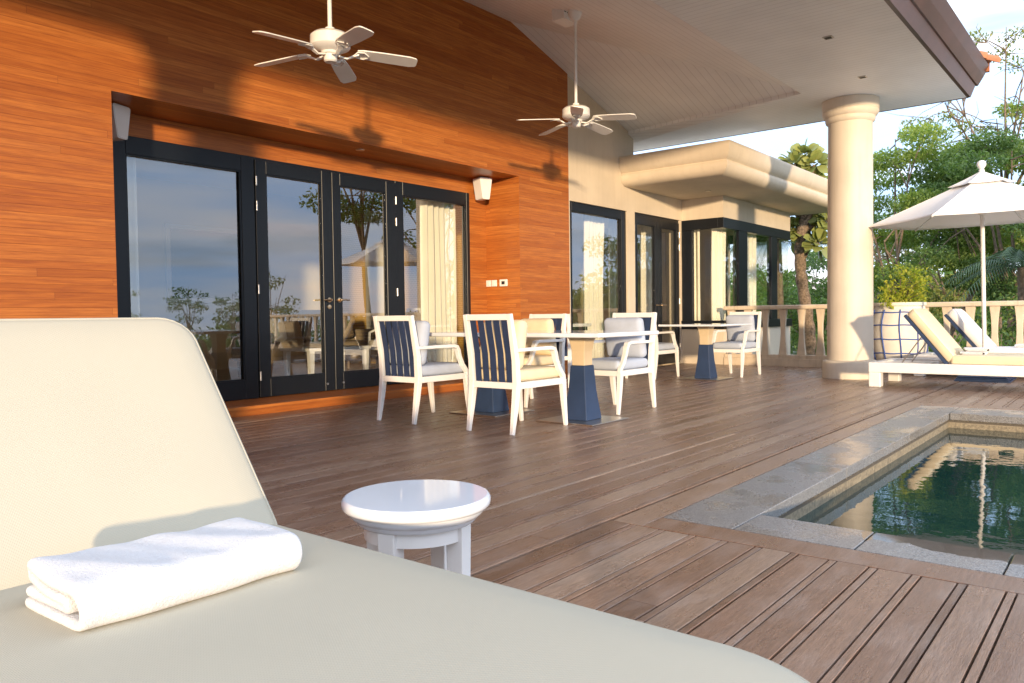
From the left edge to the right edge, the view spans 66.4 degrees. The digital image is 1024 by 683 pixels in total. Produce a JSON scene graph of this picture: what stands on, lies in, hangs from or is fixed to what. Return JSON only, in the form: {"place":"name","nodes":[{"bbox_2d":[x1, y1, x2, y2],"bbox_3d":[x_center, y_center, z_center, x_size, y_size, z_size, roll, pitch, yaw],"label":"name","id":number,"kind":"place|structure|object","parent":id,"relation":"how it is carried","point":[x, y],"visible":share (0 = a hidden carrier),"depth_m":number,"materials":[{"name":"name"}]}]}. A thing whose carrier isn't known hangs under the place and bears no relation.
{"place":"outdoors","nodes":[
{"label":"outdoors","id":0,"kind":"place"},
{"bbox_2d":[364,211,384,366],"bbox_3d":[-2.211,-0.847,12.758,0.340,2.500,0.340,1,2,39],"label":"curtain","id":1,"kind":"object","parent":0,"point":[374,263],"visible":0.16,"depth_m":12.60,"materials":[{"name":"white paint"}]},
{"bbox_2d":[573,323,591,329],"bbox_3d":[0.773,0.091,12.089,0.500,0.730,0.910,1,2,39],"label":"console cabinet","id":2,"kind":"object","parent":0,"point":[579,326],"visible":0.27,"depth_m":12.09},
{"bbox_2d":[633,0,1023,289],"label":"sky","id":3,"kind":"structure","parent":0,"point":[990,15],"materials":[{"name":"white"}]},
{"bbox_2d":[798,428,1023,557],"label":"pool water","id":4,"kind":"structure","parent":0,"point":[960,486],"depth_m":4.24,"materials":[{"name":"teal liquid"}]},
{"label":"ground","id":5,"kind":"structure","parent":0,"visible":0},
{"bbox_2d":[0,0,1000,417],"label":"villa","id":6,"kind":"object","parent":5,"relation":"on","point":[292,172],"visible":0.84,"depth_m":8.99,"materials":[{"name":"brown wood"}]},
{"bbox_2d":[111,103,129,140],"bbox_3d":[-3.391,-1.842,6.610,0.254,0.280,0.192,0,2,17],"label":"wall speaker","id":7,"kind":"object","parent":6,"relation":"attached to","point":[120,120],"depth_m":6.55,"materials":[{"name":"white paint"}]},
{"bbox_2d":[127,156,139,316],"bbox_3d":[-3.515,-0.659,7.062,0.112,2.530,0.284,1,2,39],"label":"curtain","id":8,"kind":"object","parent":6,"relation":"hanging from","point":[133,232],"visible":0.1,"depth_m":7.12,"materials":[{"name":"grey fabric"}]},
{"bbox_2d":[113,136,258,400],"bbox_3d":[-3.046,-0.612,7.300,0.090,2.407,1.448,1,2,39],"label":"fixed window","id":9,"kind":"structure","parent":6,"relation":"in","point":[247,387],"depth_m":7.62,"materials":[{"name":"black metal"}]},
{"bbox_2d":[164,223,238,302],"bbox_3d":[-4.784,-1.214,12.470,0.050,1.200,1.500,1,2,39],"label":"wall picture","id":10,"kind":"object","parent":6,"relation":"attached to","point":[201,264],"depth_m":12.33,"materials":[{"name":"glass"}]},
{"bbox_2d":[254,160,334,396],"bbox_3d":[-2.254,-0.640,8.197,0.129,2.376,0.945,1,2,39],"label":"glass door","id":11,"kind":"structure","parent":6,"relation":"in","point":[269,386],"depth_m":8.16,"materials":[{"name":"black metal"}]},
{"bbox_2d":[231,314,378,376],"bbox_3d":[-2.918,0.030,11.309,0.860,0.860,2.100,1,2,39],"label":"sofa","id":12,"kind":"object","parent":6,"relation":"on","point":[360,337],"visible":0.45,"depth_m":10.92,"materials":[{"name":"beige fabric"}]},
{"bbox_2d":[270,318,286,341],"bbox_3d":[-3.240,-0.154,10.622,0.340,0.323,0.190,-3,-15,-45],"label":"pillow","id":13,"kind":"object","parent":12,"relation":"on","point":[277,330],"visible":0.56,"depth_m":10.58,"materials":[{"name":"fabric"}]},
{"bbox_2d":[270,309,294,339],"bbox_3d":[-3.255,-0.232,10.888,0.190,0.437,0.460,-21,-9,30],"label":"pillow","id":14,"kind":"object","parent":12,"relation":"on","point":[284,314],"visible":0.43,"depth_m":10.92,"materials":[{"name":"brown fabric"}]},
{"bbox_2d":[298,310,320,339],"bbox_3d":[-2.859,-0.243,11.378,0.460,0.437,0.190,-3,-15,-46],"label":"pillow","id":15,"kind":"object","parent":12,"relation":"on","point":[310,323],"visible":0.56,"depth_m":11.24,"materials":[{"name":"beige fabric"}]},
{"bbox_2d":[343,311,353,338],"bbox_3d":[-2.591,-0.249,11.741,0.190,0.418,0.440,-21,-9,32],"label":"pillow","id":16,"kind":"object","parent":12,"relation":"on","point":[348,332],"visible":0.41,"depth_m":11.77,"materials":[{"name":"brown fabric"}]},
{"bbox_2d":[281,345,370,375],"bbox_3d":[-2.429,0.277,10.280,0.600,0.420,1.000,1,2,39],"label":"coffee table","id":17,"kind":"object","parent":6,"relation":"on","point":[310,350],"visible":0.64,"depth_m":10.07,"materials":[{"name":"white paint"}]},
{"bbox_2d":[252,0,416,82],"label":"ceiling fan","id":18,"kind":"object","parent":6,"relation":"hanging from","point":[330,43],"visible":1,"depth_m":5.88,"materials":[{"name":"white paint"}]},
{"bbox_2d":[331,172,398,389],"bbox_3d":[-1.658,-0.672,8.934,0.129,2.376,0.938,1,2,39],"label":"glass door","id":19,"kind":"structure","parent":6,"relation":"in","point":[367,377],"depth_m":8.85,"materials":[{"name":"black metal"}]},
{"bbox_2d":[368,308,420,368],"bbox_3d":[-1.615,-0.008,11.039,0.626,0.924,0.647,-2,2,-41],"label":"armchair","id":20,"kind":"object","parent":6,"relation":"on","point":[373,343],"visible":0.09,"depth_m":11.08,"materials":[{"name":"wood"}]},
{"bbox_2d":[394,181,470,383],"bbox_3d":[-0.992,-0.722,9.839,0.090,2.407,1.308,1,2,39],"label":"fixed window","id":21,"kind":"structure","parent":6,"relation":"in","point":[402,189],"depth_m":9.76,"materials":[{"name":"black metal"}]},
{"bbox_2d":[419,199,456,361],"bbox_3d":[-0.952,-0.795,10.201,0.113,2.530,0.614,1,2,39],"label":"curtain","id":22,"kind":"object","parent":6,"relation":"hanging from","point":[438,295],"visible":0.63,"depth_m":10.17,"materials":[{"name":"beige fabric"}]},
{"bbox_2d":[473,177,491,200],"bbox_3d":[-0.412,-1.996,10.292,0.193,0.280,0.253,-2,2,-37],"label":"wall speaker","id":23,"kind":"object","parent":6,"relation":"attached to","point":[482,188],"depth_m":10.20,"materials":[{"name":"white paint"}]},
{"bbox_2d":[486,279,507,286],"bbox_3d":[-0.205,-0.781,10.486,0.372,0.094,0.022,1,2,39],"label":"switch panel","id":24,"kind":"object","parent":6,"relation":"attached to","point":[503,282],"visible":1,"depth_m":10.49,"materials":[{"name":"white paint"}]},
{"bbox_2d":[552,9,573,27],"bbox_3d":[0.581,-3.583,8.643,0.160,0.130,0.260,1,2,39],"label":"junction box","id":25,"kind":"object","parent":6,"relation":"attached to","point":[561,18],"visible":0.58,"depth_m":8.57,"materials":[{"name":"white paint"}]},
{"bbox_2d":[517,9,636,135],"bbox_3d":[0.718,-2.939,8.468,1.267,1.259,1.215,1,2,39],"label":"ceiling fan","id":26,"kind":"object","parent":6,"relation":"hanging from","point":[575,114],"visible":0.95,"depth_m":8.40,"materials":[{"name":"white paint"}]},
{"bbox_2d":[583,214,604,357],"bbox_3d":[1.298,-0.851,12.374,0.114,2.580,0.524,1,2,39],"label":"curtain","id":27,"kind":"object","parent":6,"relation":"hanging from","point":[593,242],"visible":0.69,"depth_m":12.34,"materials":[{"name":"beige fabric"}]},
{"bbox_2d":[570,201,625,329],"bbox_3d":[1.283,-0.815,11.870,0.090,2.442,1.596,1,2,39],"label":"fixed window","id":28,"kind":"structure","parent":6,"relation":"in","point":[576,207],"depth_m":12.34,"materials":[{"name":"black metal"}]},
{"bbox_2d":[608,218,615,317],"bbox_3d":[1.747,-0.884,13.201,0.111,2.580,0.334,1,2,39],"label":"curtain","id":29,"kind":"object","parent":6,"relation":"hanging from","point":[612,270],"visible":0.34,"depth_m":13.10,"materials":[{"name":"beige fabric"}]},
{"bbox_2d":[640,225,651,336],"bbox_3d":[2.438,-0.913,13.817,0.114,2.580,0.564,1,2,39],"label":"curtain","id":30,"kind":"object","parent":6,"relation":"hanging from","point":[645,278],"visible":0.34,"depth_m":13.65,"materials":[{"name":"beige fabric"}]},
{"bbox_2d":[635,216,659,364],"bbox_3d":[2.222,-0.818,12.948,0.135,2.452,0.803,1,2,39],"label":"glass door","id":31,"kind":"structure","parent":6,"relation":"in","point":[653,223],"depth_m":13.17,"materials":[{"name":"black metal"}]},
{"bbox_2d":[658,220,680,364],"bbox_3d":[2.723,-0.844,13.566,0.135,2.452,0.776,1,2,39],"label":"glass door","id":32,"kind":"structure","parent":6,"relation":"in","point":[663,358],"depth_m":13.74,"materials":[{"name":"black metal"}]},
{"bbox_2d":[694,230,699,320],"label":"curtain","id":33,"kind":"object","parent":6,"relation":"hanging from","point":[696,275],"visible":0.42,"depth_m":13.92,"materials":[{"name":"beige fabric"}]},
{"bbox_2d":[711,228,725,320],"bbox_3d":[3.652,-1.270,13.850,0.109,2.100,0.406,1,3,45],"label":"curtain","id":34,"kind":"object","parent":6,"relation":"hanging from","point":[718,271],"visible":0.64,"depth_m":13.80,"materials":[{"name":"beige fabric"}]},
{"bbox_2d":[681,217,791,328],"bbox_3d":[4.138,-1.228,15.024,1.314,1.912,3.279,1,2,39],"label":"bay window","id":35,"kind":"structure","parent":6,"relation":"in","point":[770,235],"depth_m":13.94,"materials":[{"name":"black metal"}]},
{"bbox_2d":[733,231,755,315],"bbox_3d":[4.390,-1.310,14.763,0.114,2.100,0.954,1,2,39],"label":"curtain","id":36,"kind":"object","parent":6,"relation":"hanging from","point":[751,248],"visible":0.2,"depth_m":14.96,"materials":[{"name":"beige fabric"}]},
{"bbox_2d":[730,264,825,338],"bbox_3d":[10.455,-0.982,32.135,5.834,4.700,5.235,-1,2,-7],"label":"broadleaf tree","id":37,"kind":"object","parent":5,"relation":"on","point":[761,275],"visible":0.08,"depth_m":32.37,"materials":[{"name":"green plant"}]},
{"bbox_2d":[730,227,825,318],"bbox_3d":[6.517,-0.549,19.509,2.477,4.624,2.888,0,2,12],"label":"palm tree","id":38,"kind":"object","parent":5,"relation":"on","point":[780,295],"visible":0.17,"depth_m":19.32,"materials":[{"name":"green plant"}]},
{"bbox_2d":[777,138,827,354],"bbox_3d":[6.445,-1.321,17.326,1.808,6.332,1.201,1,2,39],"label":"fig tree","id":39,"kind":"object","parent":5,"relation":"on","point":[804,240],"visible":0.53,"depth_m":17.22,"materials":[{"name":"green plant"}]},
{"bbox_2d":[756,275,880,354],"bbox_3d":[11.153,-0.504,29.032,5.826,3.926,5.106,-1,2,1],"label":"broadleaf tree","id":40,"kind":"object","parent":5,"relation":"on","point":[790,293],"visible":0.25,"depth_m":28.01,"materials":[{"name":"green plant"}]},
{"bbox_2d":[783,212,936,319],"bbox_3d":[13.463,-1.771,30.054,5.701,6.303,5.838,1,2,39],"label":"broadleaf tree","id":41,"kind":"object","parent":5,"relation":"on","point":[822,264],"visible":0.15,"depth_m":29.10,"materials":[{"name":"green plant"}]},
{"bbox_2d":[730,253,1016,351],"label":"distant woods","id":42,"kind":"object","parent":5,"relation":"on","point":[978,318],"visible":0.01,"depth_m":42.57,"materials":[{"name":"green plant"}]},
{"bbox_2d":[778,420,1023,519],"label":"pool wall","id":43,"kind":"structure","parent":5,"relation":"on","point":[809,505],"depth_m":5.07,"materials":[{"name":"stone"}]},
{"bbox_2d":[664,405,1023,578],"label":"pool coping","id":44,"kind":"object","parent":43,"relation":"on","point":[761,504],"visible":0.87,"depth_m":3.70,"materials":[{"name":"grey stone"}]},
{"bbox_2d":[823,120,996,301],"bbox_3d":[10.918,-2.146,21.734,4.600,7.626,4.603,1,2,39],"label":"broadleaf tree","id":45,"kind":"object","parent":5,"relation":"on","point":[923,133],"visible":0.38,"depth_m":20.83,"materials":[{"name":"green plant"}]},
{"bbox_2d":[873,209,1020,343],"bbox_3d":[17.447,-2.343,31.851,6.620,7.194,6.537,-1,2,5],"label":"broadleaf tree","id":46,"kind":"object","parent":5,"relation":"on","point":[939,294],"visible":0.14,"depth_m":31.17,"materials":[{"name":"green plant"}]},
{"bbox_2d":[883,177,1023,336],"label":"broadleaf tree","id":47,"kind":"object","parent":5,"relation":"on","point":[1005,239],"visible":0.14,"depth_m":22.17,"materials":[{"name":"green plant"}]},
{"bbox_2d":[885,24,1023,345],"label":"broadleaf tree","id":48,"kind":"object","parent":5,"relation":"on","point":[952,115],"visible":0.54,"depth_m":23.21,"materials":[{"name":"green plant"}]},
{"bbox_2d":[904,126,1023,345],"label":"broadleaf tree","id":49,"kind":"object","parent":5,"relation":"on","point":[971,155],"visible":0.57,"depth_m":19.77,"materials":[{"name":"green plant"}]},
{"bbox_2d":[925,99,1023,254],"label":"broadleaf tree","id":50,"kind":"object","parent":5,"relation":"on","point":[1001,113],"visible":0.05,"depth_m":22.98,"materials":[{"name":"green plant"}]},
{"bbox_2d":[929,323,1023,349],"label":"undergrowth","id":51,"kind":"object","parent":5,"relation":"on","point":[1000,342],"depth_m":12.82,"materials":[{"name":"green plant"}]},
{"bbox_2d":[941,246,1023,335],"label":"palm tree","id":52,"kind":"object","parent":5,"relation":"on","point":[1003,261],"visible":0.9,"depth_m":16.29,"materials":[{"name":"green plant"}]},
{"bbox_2d":[980,223,1023,345],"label":"broadleaf tree","id":53,"kind":"object","parent":5,"relation":"on","point":[1007,227],"visible":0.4,"depth_m":17.82,"materials":[{"name":"green plant"}]},
{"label":"deck joists","id":54,"kind":"structure","parent":5,"relation":"on","visible":0},
{"bbox_2d":[231,363,1023,682],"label":"deck","id":55,"kind":"structure","parent":54,"relation":"on","point":[575,513],"depth_m":3.60,"materials":[{"name":"brown wood"}]},
{"bbox_2d":[0,317,809,682],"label":"sun lounger","id":56,"kind":"object","parent":55,"relation":"on","point":[114,431],"visible":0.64,"depth_m":1.43,"materials":[{"name":"cream fabric"}]},
{"bbox_2d":[25,517,301,631],"bbox_3d":[-0.624,0.411,1.439,0.251,0.085,0.422,1,2,40],"label":"towel","id":57,"kind":"object","parent":56,"relation":"on","point":[84,590],"visible":1,"depth_m":1.34,"materials":[{"name":"white fabric"}]},
{"bbox_2d":[341,479,490,575],"bbox_3d":[-0.262,0.618,2.176,0.410,0.390,0.410,1,2,39],"label":"side table","id":58,"kind":"object","parent":55,"relation":"on","point":[397,518],"visible":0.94,"depth_m":2.07,"materials":[{"name":"white paint"}]},
{"bbox_2d":[373,315,468,423],"bbox_3d":[-0.772,0.220,6.802,0.500,0.899,0.714,1,2,39],"label":"dining chair","id":59,"kind":"object","parent":55,"relation":"on","point":[416,372],"visible":0.94,"depth_m":6.61,"materials":[{"name":"white paint"}]},
{"bbox_2d":[389,321,429,364],"bbox_3d":[-0.876,0.011,6.670,0.410,0.380,0.160,1,-9,39],"label":"cushion","id":60,"kind":"object","parent":59,"relation":"on","point":[423,330],"visible":0.45,"depth_m":6.55,"materials":[{"name":"white fabric"}]},
{"bbox_2d":[463,313,567,435],"bbox_3d":[0.034,0.231,6.137,0.500,0.899,0.714,1,2,39],"label":"dining chair","id":61,"kind":"object","parent":55,"relation":"on","point":[514,377],"visible":0.98,"depth_m":5.94,"materials":[{"name":"white paint"}]},
{"bbox_2d":[480,320,527,368],"bbox_3d":[-0.070,0.022,6.005,0.410,0.380,0.160,1,-9,39],"label":"cushion","id":62,"kind":"object","parent":61,"relation":"on","point":[521,326],"visible":0.45,"depth_m":5.89,"materials":[{"name":"beige fabric"}]},
{"bbox_2d":[429,330,658,425],"bbox_3d":[0.199,0.282,6.866,1.940,0.740,0.940,1,2,39],"label":"dining table","id":63,"kind":"object","parent":55,"relation":"on","point":[583,408],"visible":0.63,"depth_m":6.50,"materials":[{"name":"white paint"}]},
{"bbox_2d":[524,313,566,407],"bbox_3d":[0.167,0.172,7.890,0.500,0.899,0.714,1,2,39],"label":"dining chair","id":64,"kind":"object","parent":55,"relation":"on","point":[532,358],"visible":0.41,"depth_m":7.94,"materials":[{"name":"white paint"}]},
{"bbox_2d":[521,318,556,354],"bbox_3d":[0.265,-0.048,8.008,0.410,0.380,0.160,1,13,39],"label":"cushion","id":65,"kind":"object","parent":64,"relation":"on","point":[541,324],"visible":0.6,"depth_m":7.91,"materials":[{"name":"beige fabric"}]},
{"bbox_2d":[535,314,571,387],"bbox_3d":[0.555,0.105,9.778,0.500,0.899,0.715,0,2,14],"label":"dining chair","id":66,"kind":"object","parent":55,"relation":"on","point":[568,353],"visible":0.15,"depth_m":9.44,"materials":[{"name":"white paint"}]},
{"bbox_2d":[592,312,656,414],"bbox_3d":[0.966,0.182,7.256,0.500,0.899,0.714,1,2,39],"label":"dining chair","id":67,"kind":"object","parent":55,"relation":"on","point":[612,368],"visible":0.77,"depth_m":7.17,"materials":[{"name":"white paint"}]},
{"bbox_2d":[604,317,646,357],"bbox_3d":[1.065,-0.037,7.375,0.410,0.380,0.160,1,13,39],"label":"cushion","id":68,"kind":"object","parent":67,"relation":"on","point":[614,345],"visible":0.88,"depth_m":7.30,"materials":[{"name":"white fabric"}]},
{"bbox_2d":[625,317,678,379],"bbox_3d":[1.938,0.052,10.857,0.500,0.899,0.714,1,2,39],"label":"dining chair","id":69,"kind":"object","parent":55,"relation":"on","point":[664,348],"visible":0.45,"depth_m":10.73,"materials":[{"name":"white paint"}]},
{"bbox_2d":[658,323,751,380],"bbox_3d":[2.611,0.131,10.546,0.900,0.738,1.000,1,2,39],"label":"dining table","id":70,"kind":"object","parent":55,"relation":"on","point":[706,368],"visible":1,"depth_m":10.47,"materials":[{"name":"white paint"}]},
{"bbox_2d":[712,311,761,377],"bbox_3d":[3.160,0.030,11.048,0.500,0.899,0.714,1,2,39],"label":"dining chair","id":71,"kind":"object","parent":55,"relation":"on","point":[744,346],"visible":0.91,"depth_m":10.94,"materials":[{"name":"white paint"}]},
{"bbox_2d":[726,315,755,340],"bbox_3d":[3.259,-0.190,11.166,0.410,0.380,0.160,1,13,39],"label":"cushion","id":72,"kind":"object","parent":71,"relation":"on","point":[735,333],"visible":0.88,"depth_m":11.10,"materials":[{"name":"white fabric"}]},
{"bbox_2d":[822,94,879,379],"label":"column","id":73,"kind":"structure","parent":55,"relation":"on","point":[849,120],"depth_m":10.16,"materials":[{"name":"beige paint"}]},
{"bbox_2d":[724,300,1023,367],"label":"balustrade","id":74,"kind":"object","parent":55,"relation":"on","point":[801,358],"visible":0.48,"depth_m":12.59,"materials":[{"name":"beige stone"}]},
{"bbox_2d":[873,302,928,360],"bbox_3d":[5.593,-0.062,11.304,0.789,1.000,0.783,1,2,39],"label":"planter","id":75,"kind":"object","parent":55,"relation":"on","point":[896,335],"visible":0.57,"depth_m":11.01,"materials":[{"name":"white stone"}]},
{"bbox_2d":[876,265,931,308],"bbox_3d":[5.603,-0.770,11.245,0.779,0.677,0.856,0,2,9],"label":"potted shrub","id":76,"kind":"object","parent":75,"relation":"in","point":[902,294],"visible":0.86,"depth_m":11.14,"materials":[{"name":"green plant"}]},
{"bbox_2d":[868,160,1023,382],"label":"parasol","id":77,"kind":"object","parent":55,"relation":"on","point":[981,198],"visible":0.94,"depth_m":9.61,"materials":[{"name":"white fabric"}]},
{"bbox_2d":[868,309,1023,386],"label":"sun lounger","id":78,"kind":"object","parent":55,"relation":"on","point":[937,338],"visible":0.94,"depth_m":8.75,"materials":[{"name":"white paint"}]},
{"bbox_2d":[960,351,987,354],"bbox_3d":[5.138,0.126,8.704,0.253,0.039,0.347,1,2,35],"label":"towel","id":79,"kind":"object","parent":78,"relation":"on","point":[973,353],"visible":0.87,"depth_m":8.57,"materials":[{"name":"white fabric"}]},
{"bbox_2d":[963,347,989,351],"bbox_3d":[5.165,0.085,8.710,0.253,0.040,0.347,0,2,29],"label":"towel","id":80,"kind":"object","parent":79,"relation":"on","point":[977,349],"visible":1,"depth_m":8.58,"materials":[{"name":"white fabric"}]},
{"bbox_2d":[913,309,1023,376],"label":"sun lounger","id":81,"kind":"object","parent":55,"relation":"on","point":[965,325],"visible":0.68,"depth_m":10.21,"materials":[{"name":"white fabric"}]},
{"bbox_2d":[1014,344,1023,347],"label":"towel","id":82,"kind":"object","parent":81,"relation":"on","point":[1019,345],"visible":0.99,"depth_m":9.98,"materials":[{"name":"white fabric"}]}
]}

